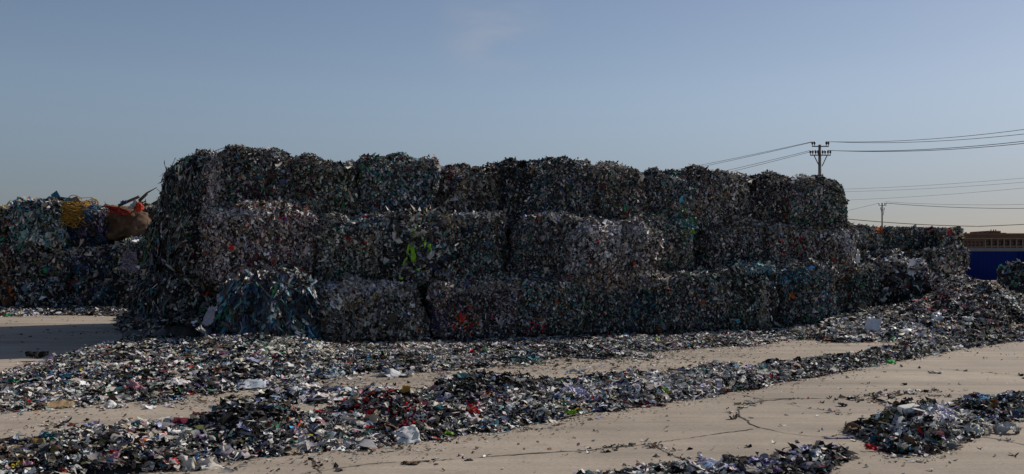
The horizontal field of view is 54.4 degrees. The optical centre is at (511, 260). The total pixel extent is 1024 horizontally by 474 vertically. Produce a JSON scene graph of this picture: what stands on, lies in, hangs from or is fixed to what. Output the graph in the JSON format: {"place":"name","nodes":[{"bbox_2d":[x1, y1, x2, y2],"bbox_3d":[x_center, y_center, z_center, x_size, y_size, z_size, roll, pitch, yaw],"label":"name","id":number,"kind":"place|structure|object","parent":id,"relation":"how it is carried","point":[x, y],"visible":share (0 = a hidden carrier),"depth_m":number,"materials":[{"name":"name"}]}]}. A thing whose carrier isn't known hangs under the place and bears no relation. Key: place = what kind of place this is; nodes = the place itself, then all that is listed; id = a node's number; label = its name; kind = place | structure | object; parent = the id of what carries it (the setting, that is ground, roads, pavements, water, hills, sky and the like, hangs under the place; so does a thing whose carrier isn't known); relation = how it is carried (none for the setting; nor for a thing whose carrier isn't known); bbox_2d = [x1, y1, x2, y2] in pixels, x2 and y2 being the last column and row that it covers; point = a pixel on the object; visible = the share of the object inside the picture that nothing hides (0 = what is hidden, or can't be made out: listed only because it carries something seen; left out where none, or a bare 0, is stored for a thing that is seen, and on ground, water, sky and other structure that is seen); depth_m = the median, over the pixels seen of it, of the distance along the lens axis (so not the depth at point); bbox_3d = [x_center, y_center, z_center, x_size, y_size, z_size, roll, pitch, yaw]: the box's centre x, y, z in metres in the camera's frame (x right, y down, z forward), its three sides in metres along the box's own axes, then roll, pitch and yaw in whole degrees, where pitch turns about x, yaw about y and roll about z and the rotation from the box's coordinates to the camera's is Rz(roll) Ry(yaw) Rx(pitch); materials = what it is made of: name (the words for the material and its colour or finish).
{"place":"outdoors","nodes":[
{"label":"outdoors","id":0,"kind":"place"},
{"bbox_2d":[0,280,1023,473],"bbox_3d":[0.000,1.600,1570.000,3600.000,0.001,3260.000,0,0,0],"label":"ground","id":1,"kind":"structure","parent":0,"point":[694,421],"depth_m":10.05,"materials":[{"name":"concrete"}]},
{"bbox_2d":[0,270,19,306],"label":"scrap bale","id":2,"kind":"object","parent":1,"relation":"on","point":[7,289],"visible":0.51,"depth_m":32.57,"materials":[{"name":"plastic"}]},
{"bbox_2d":[0,238,14,275],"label":"scrap bale","id":3,"kind":"object","parent":2,"relation":"on","point":[5,269],"visible":0.3,"depth_m":32.67,"materials":[{"name":"plastic"}]},
{"bbox_2d":[0,201,11,242],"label":"scrap bale","id":4,"kind":"object","parent":3,"relation":"on","point":[4,229],"visible":0.25,"depth_m":33.05,"materials":[{"name":"plastic"}]},
{"bbox_2d":[25,351,48,358],"bbox_3d":[-7.584,1.488,15.910,0.354,0.111,0.231,0,12,-10],"label":"dark scrap","id":5,"kind":"object","parent":1,"relation":"on","point":[38,354],"visible":1,"depth_m":15.87,"materials":[{"name":"plastic"}]},
{"bbox_2d":[12,274,74,306],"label":"scrap bale","id":6,"kind":"object","parent":1,"relation":"on","point":[47,290],"visible":0.67,"depth_m":32.48,"materials":[{"name":"plastic"}]},
{"bbox_2d":[7,242,73,279],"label":"scrap bale","id":7,"kind":"object","parent":6,"relation":"on","point":[26,260],"visible":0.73,"depth_m":32.53,"materials":[{"name":"plastic"}]},
{"bbox_2d":[5,191,80,252],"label":"scrap bale","id":8,"kind":"object","parent":7,"relation":"on","point":[30,221],"visible":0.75,"depth_m":32.44,"materials":[{"name":"plastic"}]},
{"bbox_2d":[46,400,74,407],"bbox_3d":[-4.931,1.563,10.877,0.296,0.036,0.220,0,10,-20],"label":"cardboard sheet","id":9,"kind":"object","parent":1,"relation":"on","point":[59,404],"visible":1,"depth_m":10.87,"materials":[{"name":"cardboard"}]},
{"bbox_2d":[0,304,130,316],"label":"scrap drift","id":10,"kind":"object","parent":1,"relation":"on","point":[12,310],"visible":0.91,"depth_m":29.59,"materials":[{"name":"plastic"}]},
{"bbox_2d":[67,277,116,306],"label":"scrap bale","id":11,"kind":"object","parent":1,"relation":"on","point":[87,292],"visible":0.62,"depth_m":32.47,"materials":[{"name":"plastic"}]},
{"bbox_2d":[69,241,113,281],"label":"scrap bale","id":12,"kind":"object","parent":11,"relation":"on","point":[90,261],"visible":0.73,"depth_m":32.52,"materials":[{"name":"plastic"}]},
{"bbox_2d":[65,203,111,246],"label":"scrap bale","id":13,"kind":"object","parent":12,"relation":"on","point":[90,231],"visible":0.44,"depth_m":32.98,"materials":[{"name":"plastic"}]},
{"bbox_2d":[53,195,99,227],"bbox_3d":[-14.672,-1.567,33.410,1.588,1.272,1.734,0,0,0],"label":"rope tangle","id":14,"kind":"object","parent":13,"relation":"on","point":[73,213],"visible":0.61,"depth_m":32.75,"materials":[{"name":"fabric"}]},
{"bbox_2d":[78,204,101,220],"bbox_3d":[-14.018,-1.540,33.203,0.678,0.741,0.968,0,0,0],"label":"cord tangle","id":15,"kind":"object","parent":13,"relation":"hanging from","point":[88,212],"visible":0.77,"depth_m":32.86,"materials":[{"name":"plastic"}]},
{"bbox_2d":[104,204,155,244],"bbox_3d":[-13.116,-1.115,34.116,2.481,1.675,2.323,0,0,-6],"label":"sack","id":16,"kind":"object","parent":12,"relation":"on","point":[133,224],"visible":0.41,"depth_m":33.29,"materials":[{"name":"fabric"}]},
{"bbox_2d":[109,206,130,215],"bbox_3d":[-13.004,-1.628,32.998,0.766,0.311,0.199,8,-31,-5],"label":"red cloth","id":17,"kind":"object","parent":16,"relation":"on","point":[122,212],"visible":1,"depth_m":33.00,"materials":[{"name":"fabric"}]},
{"bbox_2d":[104,400,126,408],"bbox_3d":[-4.318,1.565,10.838,0.243,0.081,0.155,0,18,-10],"label":"plastic film","id":18,"kind":"object","parent":1,"relation":"on","point":[110,404],"visible":1,"depth_m":10.83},
{"bbox_2d":[112,272,136,307],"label":"scrap bale","id":19,"kind":"object","parent":1,"relation":"on","point":[121,286],"visible":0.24,"depth_m":32.01,"materials":[{"name":"plastic"}]},
{"bbox_2d":[108,235,144,277],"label":"scrap bale","id":20,"kind":"object","parent":19,"relation":"on","point":[132,243],"visible":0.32,"depth_m":32.23,"materials":[{"name":"plastic"}]},
{"bbox_2d":[120,249,137,273],"bbox_3d":[-12.286,0.029,31.959,0.574,0.814,0.151,0,0,-6],"label":"patterned cloth","id":21,"kind":"object","parent":20,"relation":"hanging from","point":[129,261],"visible":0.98,"depth_m":31.94,"materials":[{"name":"fabric"}]},
{"bbox_2d":[134,199,158,219],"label":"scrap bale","id":22,"kind":"object","parent":20,"relation":"on","point":[150,207],"visible":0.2,"depth_m":34.18,"materials":[{"name":"plastic"}]},
{"bbox_2d":[123,264,148,317],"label":"scrap bale","id":23,"kind":"object","parent":1,"relation":"on","point":[141,272],"visible":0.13,"depth_m":24.86,"materials":[{"name":"plastic"}]},
{"bbox_2d":[138,216,161,267],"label":"scrap bale","id":24,"kind":"object","parent":23,"relation":"on","point":[148,244],"visible":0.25,"depth_m":24.63,"materials":[{"name":"plastic"}]},
{"bbox_2d":[121,328,168,338],"bbox_3d":[-6.781,1.405,18.467,1.125,0.343,0.279,0,0,22],"label":"cloth roll","id":25,"kind":"object","parent":1,"relation":"on","point":[163,331],"visible":0.33,"depth_m":18.40,"materials":[{"name":"fabric"}]},
{"bbox_2d":[134,269,156,311],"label":"scrap bale","id":26,"kind":"object","parent":1,"relation":"on","point":[148,273],"visible":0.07,"depth_m":22.93,"materials":[{"name":"plastic"}]},
{"bbox_2d":[149,217,166,270],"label":"scrap bale","id":27,"kind":"object","parent":26,"relation":"on","point":[151,259],"visible":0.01,"depth_m":23.59,"materials":[{"name":"plastic"}]},
{"bbox_2d":[156,154,190,221],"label":"scrap bale","id":28,"kind":"object","parent":27,"relation":"on","point":[169,176],"visible":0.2,"depth_m":23.59,"materials":[{"name":"plastic"}]},
{"bbox_2d":[136,267,165,316],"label":"scrap bale","id":29,"kind":"object","parent":1,"relation":"on","point":[155,278],"visible":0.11,"depth_m":21.45,"materials":[{"name":"plastic"}]},
{"bbox_2d":[149,216,177,273],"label":"scrap bale","id":30,"kind":"object","parent":29,"relation":"on","point":[163,241],"visible":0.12,"depth_m":22.16,"materials":[{"name":"plastic"}]},
{"bbox_2d":[164,157,187,221],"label":"scrap bale","id":31,"kind":"object","parent":30,"relation":"on","point":[171,204],"visible":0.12,"depth_m":21.52,"materials":[{"name":"plastic"}]},
{"bbox_2d":[111,308,214,343],"bbox_3d":[-7.679,1.318,22.200,2.949,0.828,12.797,0,0,-19],"label":"scrap drift","id":32,"kind":"object","parent":1,"relation":"on","point":[178,324],"visible":0.41,"depth_m":18.37,"materials":[{"name":"plastic"}]},
{"bbox_2d":[140,271,217,331],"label":"scrap bale","id":33,"kind":"object","parent":1,"relation":"on","point":[173,295],"visible":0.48,"depth_m":19.41,"materials":[{"name":"plastic"}]},
{"bbox_2d":[161,211,214,285],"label":"scrap bale","id":34,"kind":"object","parent":33,"relation":"on","point":[184,251],"visible":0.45,"depth_m":19.37,"materials":[{"name":"plastic"}]},
{"bbox_2d":[173,148,218,221],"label":"scrap bale","id":35,"kind":"object","parent":34,"relation":"on","point":[198,159],"visible":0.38,"depth_m":20.23,"materials":[{"name":"plastic"}]},
{"bbox_2d":[176,454,225,471],"bbox_3d":[-2.374,1.575,7.659,0.402,0.147,0.153,0,30,-16],"label":"cream cloth","id":36,"kind":"object","parent":1,"relation":"on","point":[192,464],"visible":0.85,"depth_m":7.64,"materials":[{"name":"fabric"}]},
{"bbox_2d":[211,264,330,340],"bbox_3d":[-4.554,0.924,18.525,2.176,1.733,2.375,0,0,-18],"label":"scrap bale","id":37,"kind":"object","parent":1,"relation":"on","point":[279,302],"visible":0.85,"depth_m":17.71},
{"bbox_2d":[202,306,216,325],"bbox_3d":[-5.225,0.951,17.218,0.195,0.401,0.081,25,-12,0],"label":"grey rag","id":38,"kind":"object","parent":37,"relation":"hanging from","point":[208,317],"visible":1,"depth_m":17.21,"materials":[{"name":"fabric"}]},
{"bbox_2d":[196,196,319,291],"bbox_3d":[-4.915,-0.239,19.398,2.381,2.122,2.257,0,0,-29],"label":"scrap bale","id":39,"kind":"object","parent":37,"relation":"on","point":[240,235],"visible":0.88,"depth_m":18.50,"materials":[{"name":"plastic"}]},
{"bbox_2d":[190,143,297,216],"bbox_3d":[-5.288,-1.420,19.633,1.869,1.663,1.976,0,0,-27],"label":"scrap bale","id":40,"kind":"object","parent":39,"relation":"on","point":[232,173],"visible":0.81,"depth_m":18.98,"materials":[{"name":"plastic"}]},
{"bbox_2d":[250,381,388,405],"bbox_3d":[-2.180,1.545,11.677,1.851,0.223,1.521,0,0,-19],"label":"scrap drift","id":41,"kind":"object","parent":1,"relation":"on","point":[306,395],"visible":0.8,"depth_m":11.41,"materials":[{"name":"plastic"}]},
{"bbox_2d":[311,272,430,341],"bbox_3d":[-2.975,0.997,19.571,2.579,1.633,2.017,0,0,-16],"label":"scrap bale","id":42,"kind":"object","parent":1,"relation":"on","point":[354,308],"visible":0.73,"depth_m":18.81,"materials":[{"name":"plastic"}]},
{"bbox_2d":[312,210,390,280],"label":"scrap bale","id":43,"kind":"object","parent":42,"relation":"on","point":[353,245],"visible":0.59,"depth_m":19.12,"materials":[{"name":"plastic"}]},
{"bbox_2d":[290,152,364,218],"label":"scrap bale","id":44,"kind":"object","parent":43,"relation":"on","point":[325,187],"visible":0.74,"depth_m":19.62,"materials":[{"name":"plastic"}]},
{"bbox_2d":[377,201,467,286],"bbox_3d":[-2.011,-0.220,20.154,1.929,2.019,2.182,0,0,-29],"label":"scrap bale","id":45,"kind":"object","parent":42,"relation":"on","point":[422,245],"visible":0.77,"depth_m":19.42,"materials":[{"name":"plastic"}]},
{"bbox_2d":[350,151,441,214],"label":"scrap bale","id":46,"kind":"object","parent":45,"relation":"on","point":[396,180],"visible":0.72,"depth_m":20.30,"materials":[{"name":"plastic"}]},
{"bbox_2d":[370,368,414,376],"bbox_3d":[-1.643,1.570,13.785,0.654,0.139,0.346,0,6,-10],"label":"plastic film","id":47,"kind":"object","parent":1,"relation":"on","point":[393,372],"visible":0.96,"depth_m":13.79,"materials":[{"name":"plastic"}]},
{"bbox_2d":[0,323,831,425],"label":"scrap windrow","id":48,"kind":"object","parent":1,"relation":"on","point":[105,371],"visible":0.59,"depth_m":14.61,"materials":[{"name":"plastic"}]},
{"bbox_2d":[121,379,147,389],"bbox_3d":[-4.469,1.485,11.771,0.292,0.126,0.174,0,25,25],"label":"pink cloth","id":49,"kind":"object","parent":48,"relation":"on","point":[134,385],"visible":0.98,"depth_m":11.75,"materials":[{"name":"fabric"}]},
{"bbox_2d":[167,377,190,387],"bbox_3d":[-4.068,1.472,12.101,0.369,0.082,0.213,5,15,15],"label":"plastic film","id":50,"kind":"object","parent":48,"relation":"on","point":[178,379],"visible":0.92,"depth_m":12.11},
{"bbox_2d":[237,378,267,389],"bbox_3d":[-3.248,1.534,12.435,0.380,0.043,0.223,0,28,-14],"label":"blue print sheet","id":51,"kind":"object","parent":48,"relation":"on","point":[256,383],"visible":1,"depth_m":12.43,"materials":[{"name":"plastic"}]},
{"bbox_2d":[418,274,524,340],"bbox_3d":[-0.969,1.037,20.354,2.378,1.596,1.935,0,0,-23],"label":"scrap bale","id":52,"kind":"object","parent":1,"relation":"on","point":[483,307],"visible":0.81,"depth_m":19.59,"materials":[{"name":"plastic"}]},
{"bbox_2d":[452,210,509,278],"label":"scrap bale","id":53,"kind":"object","parent":52,"relation":"on","point":[484,241],"visible":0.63,"depth_m":20.19,"materials":[{"name":"plastic"}]},
{"bbox_2d":[433,162,502,213],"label":"scrap bale","id":54,"kind":"object","parent":53,"relation":"on","point":[464,187],"visible":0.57,"depth_m":21.02,"materials":[{"name":"plastic"}]},
{"bbox_2d":[0,323,1023,473],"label":"scrap windrow","id":55,"kind":"object","parent":1,"relation":"on","point":[371,417],"visible":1,"depth_m":9.21,"materials":[{"name":"plastic"}]},
{"bbox_2d":[233,407,256,414],"bbox_3d":[-2.296,1.294,8.556,0.214,0.038,0.095,0,35,0],"label":"dark cloth","id":56,"kind":"object","parent":55,"relation":"on","point":[245,409],"visible":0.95,"depth_m":8.56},
{"bbox_2d":[390,425,420,443],"bbox_3d":[-0.929,1.542,8.776,0.232,0.031,0.216,-15,43,-17],"label":"crumpled white plastic bag","id":57,"kind":"object","parent":55,"relation":"on","point":[410,436],"visible":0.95,"depth_m":8.78,"materials":[{"name":"plastic"}]},
{"bbox_2d":[1,316,1023,473],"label":"litter","id":58,"kind":"object","parent":1,"relation":"on","point":[649,445],"visible":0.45,"depth_m":10.87,"materials":[{"name":"plastic"}]},
{"bbox_2d":[301,429,748,473],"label":"pavement crack","id":59,"kind":"object","parent":1,"relation":"on","point":[541,452],"visible":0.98,"depth_m":8.30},
{"bbox_2d":[516,268,588,336],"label":"scrap bale","id":60,"kind":"object","parent":1,"relation":"on","point":[554,305],"visible":0.68,"depth_m":20.14,"materials":[{"name":"plastic"}]},
{"bbox_2d":[503,210,579,276],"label":"scrap bale","id":61,"kind":"object","parent":60,"relation":"on","point":[535,240],"visible":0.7,"depth_m":20.53,"materials":[{"name":"plastic"}]},
{"bbox_2d":[486,155,594,219],"bbox_3d":[0.500,-1.433,22.042,2.454,1.842,2.363,0,0,-28],"label":"scrap bale","id":62,"kind":"object","parent":61,"relation":"on","point":[559,183],"visible":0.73,"depth_m":21.19,"materials":[{"name":"plastic"}]},
{"bbox_2d":[564,214,664,294],"bbox_3d":[1.995,0.006,21.532,2.635,2.170,2.100,0,0,-26],"label":"scrap bale","id":63,"kind":"object","parent":60,"relation":"on","point":[607,254],"visible":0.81,"depth_m":20.73,"materials":[{"name":"plastic"}]},
{"bbox_2d":[592,160,648,220],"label":"scrap bale","id":64,"kind":"object","parent":63,"relation":"on","point":[619,192],"visible":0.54,"depth_m":21.95,"materials":[{"name":"plastic"}]},
{"bbox_2d":[580,268,672,334],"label":"scrap bale","id":65,"kind":"object","parent":1,"relation":"on","point":[634,309],"visible":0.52,"depth_m":20.81,"materials":[{"name":"plastic"}]},
{"bbox_2d":[659,265,733,332],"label":"scrap bale","id":66,"kind":"object","parent":1,"relation":"on","point":[701,298],"visible":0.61,"depth_m":21.56,"materials":[{"name":"plastic"}]},
{"bbox_2d":[634,202,700,271],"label":"scrap bale","id":67,"kind":"object","parent":66,"relation":"on","point":[675,223],"visible":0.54,"depth_m":22.06,"materials":[{"name":"plastic"}]},
{"bbox_2d":[638,163,709,234],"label":"scrap bale","id":68,"kind":"object","parent":67,"relation":"on","point":[686,187],"visible":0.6,"depth_m":22.79,"materials":[{"name":"plastic"}]},
{"bbox_2d":[572,440,864,473],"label":"scrap heap","id":69,"kind":"object","parent":1,"relation":"on","point":[818,456],"visible":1,"depth_m":7.24,"materials":[{"name":"plastic"}]},
{"bbox_2d":[708,256,780,330],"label":"scrap bale","id":70,"kind":"object","parent":1,"relation":"on","point":[755,302],"visible":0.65,"depth_m":21.98,"materials":[{"name":"plastic"}]},
{"bbox_2d":[695,218,772,269],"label":"scrap bale","id":71,"kind":"object","parent":70,"relation":"on","point":[720,243],"visible":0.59,"depth_m":22.95,"materials":[{"name":"plastic"}]},
{"bbox_2d":[704,168,755,226],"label":"scrap bale","id":72,"kind":"object","parent":71,"relation":"on","point":[728,195],"visible":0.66,"depth_m":23.18,"materials":[{"name":"plastic"}]},
{"bbox_2d":[771,256,839,327],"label":"scrap bale","id":73,"kind":"object","parent":1,"relation":"on","point":[806,289],"visible":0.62,"depth_m":22.59,"materials":[{"name":"plastic"}]},
{"bbox_2d":[762,218,858,285],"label":"scrap bale","id":74,"kind":"object","parent":73,"relation":"on","point":[836,243],"visible":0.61,"depth_m":23.42,"materials":[{"name":"plastic"}]},
{"bbox_2d":[745,168,792,225],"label":"scrap bale","id":75,"kind":"object","parent":74,"relation":"on","point":[768,201],"visible":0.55,"depth_m":23.57,"materials":[{"name":"plastic"}]},
{"bbox_2d":[787,173,849,227],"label":"scrap bale","id":76,"kind":"object","parent":74,"relation":"on","point":[819,199],"visible":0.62,"depth_m":23.69,"materials":[{"name":"plastic"}]},
{"bbox_2d":[809,141,830,173],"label":"utility pole","id":77,"kind":"object","parent":1,"relation":"on","point":[818,152],"visible":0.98,"depth_m":71.82,"materials":[{"name":"concrete"}]},
{"bbox_2d":[828,141,1023,150],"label":"power line","id":78,"kind":"object","parent":77,"relation":"attached to","point":[940,148],"visible":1,"depth_m":63.10,"materials":[{"name":"metal"}]},
{"bbox_2d":[845,134,1021,142],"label":"power line","id":79,"kind":"object","parent":77,"relation":"attached to","point":[923,141],"visible":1,"depth_m":65.97,"materials":[{"name":"metal"}]},
{"bbox_2d":[853,143,1023,151],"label":"power line","id":80,"kind":"object","parent":77,"relation":"attached to","point":[929,150],"visible":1,"depth_m":64.33,"materials":[{"name":"metal"}]},
{"bbox_2d":[835,261,879,312],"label":"scrap bale","id":81,"kind":"object","parent":1,"relation":"on","point":[860,289],"visible":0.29,"depth_m":24.73,"materials":[{"name":"plastic"}]},
{"bbox_2d":[814,272,1023,343],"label":"scrap mound","id":82,"kind":"object","parent":1,"relation":"on","point":[953,300],"visible":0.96,"depth_m":23.24,"materials":[{"name":"plastic"}]},
{"bbox_2d":[864,315,881,330],"bbox_3d":[7.447,1.298,20.552,0.339,0.364,0.095,14,-21,12],"label":"plastic bag","id":83,"kind":"object","parent":82,"relation":"on","point":[873,323],"visible":0.97,"depth_m":20.55,"materials":[{"name":"plastic"}]},
{"bbox_2d":[860,251,936,306],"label":"scrap bale","id":84,"kind":"object","parent":82,"relation":"on","point":[902,278],"visible":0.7,"depth_m":27.62,"materials":[{"name":"plastic"}]},
{"bbox_2d":[838,396,1001,462],"bbox_3d":[3.656,1.438,9.114,1.322,0.401,2.760,0,0,38],"label":"scrap heap","id":85,"kind":"object","parent":1,"relation":"on","point":[890,429],"visible":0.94,"depth_m":8.74,"materials":[{"name":"plastic"}]},
{"bbox_2d":[897,403,919,414],"bbox_3d":[3.562,1.330,8.940,0.182,0.071,0.101,-6,10,-20],"label":"foam block","id":86,"kind":"object","parent":85,"relation":"on","point":[906,407],"depth_m":8.91,"materials":[{"name":"plastic"}]},
{"bbox_2d":[966,422,984,435],"bbox_3d":[4.152,1.532,9.040,0.290,0.111,0.161,0,30,-10],"label":"clear film","id":87,"kind":"object","parent":85,"relation":"on","point":[980,430],"visible":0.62,"depth_m":9.05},
{"bbox_2d":[929,269,965,288],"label":"scrap bale","id":88,"kind":"object","parent":1,"relation":"on","point":[939,274],"visible":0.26,"depth_m":48.63,"materials":[{"name":"plastic"}]},
{"bbox_2d":[902,247,933,269],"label":"scrap bale","id":89,"kind":"object","parent":88,"relation":"on","point":[910,253],"visible":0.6,"depth_m":49.10,"materials":[{"name":"plastic"}]},
{"bbox_2d":[903,224,936,248],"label":"scrap bale","id":90,"kind":"object","parent":89,"relation":"on","point":[923,237],"visible":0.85,"depth_m":50.13,"materials":[{"name":"plastic"}]},
{"bbox_2d":[930,244,969,272],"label":"scrap bale","id":91,"kind":"object","parent":88,"relation":"on","point":[951,258],"visible":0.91,"depth_m":48.59,"materials":[{"name":"plastic"}]},
{"bbox_2d":[925,226,964,246],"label":"scrap bale","id":92,"kind":"object","parent":91,"relation":"on","point":[945,236],"visible":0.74,"depth_m":49.80,"materials":[{"name":"plastic"}]},
{"bbox_2d":[937,441,959,448],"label":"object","id":93,"kind":"object","parent":1,"relation":"on","point":[952,445],"visible":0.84,"depth_m":8.39,"materials":[{"name":"plastic"}]},
{"bbox_2d":[941,390,1023,427],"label":"scrap heap","id":94,"kind":"object","parent":1,"relation":"on","point":[1004,407],"visible":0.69,"depth_m":10.12,"materials":[{"name":"plastic"}]},
{"bbox_2d":[966,248,1023,279],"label":"blue hoarding","id":95,"kind":"object","parent":1,"relation":"on","point":[985,263],"visible":0.34,"depth_m":79.99,"materials":[{"name":"metal"}]},
{"bbox_2d":[992,421,1021,433],"bbox_3d":[4.593,1.562,9.244,0.238,0.123,0.167,0,15,-10],"label":"white scrap","id":96,"kind":"object","parent":1,"relation":"on","point":[1004,427],"visible":0.98,"depth_m":9.23,"materials":[{"name":"plastic"}]},
{"bbox_2d":[996,259,1023,292],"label":"scrap bale","id":97,"kind":"object","parent":1,"relation":"on","point":[1010,276],"visible":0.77,"depth_m":36.29,"materials":[{"name":"plastic"}]},
{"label":"scrap bale","id":98,"kind":"object","parent":1,"relation":"on","visible":0},
{"bbox_2d":[854,248,870,258],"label":"scrap bale","id":99,"kind":"object","parent":98,"relation":"on","point":[866,252],"visible":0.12,"depth_m":49.16,"materials":[{"name":"plastic"}]},
{"bbox_2d":[869,246,905,256],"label":"scrap bale","id":100,"kind":"object","parent":98,"relation":"on","point":[892,250],"visible":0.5,"depth_m":49.23,"materials":[{"name":"plastic"}]},
{"bbox_2d":[855,223,884,249],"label":"scrap bale","id":101,"kind":"object","parent":100,"relation":"on","point":[872,237],"visible":0.72,"depth_m":50.11,"materials":[{"name":"plastic"}]},
{"bbox_2d":[880,225,912,248],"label":"scrap bale","id":102,"kind":"object","parent":100,"relation":"on","point":[897,236],"visible":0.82,"depth_m":50.09,"materials":[{"name":"plastic"}]},
{"bbox_2d":[0,0,1023,232],"label":"sky","id":103,"kind":"structure","parent":0,"point":[95,95],"materials":[{"name":"blue"}]},
{"bbox_2d":[849,219,978,226],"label":"power line","id":104,"kind":"object","parent":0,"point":[908,223],"visible":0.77,"depth_m":59.99,"materials":[{"name":"metal"}]},
{"bbox_2d":[962,229,1023,247],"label":"brick building","id":105,"kind":"structure","parent":0,"point":[988,239],"depth_m":204.94,"materials":[{"name":"brick"}]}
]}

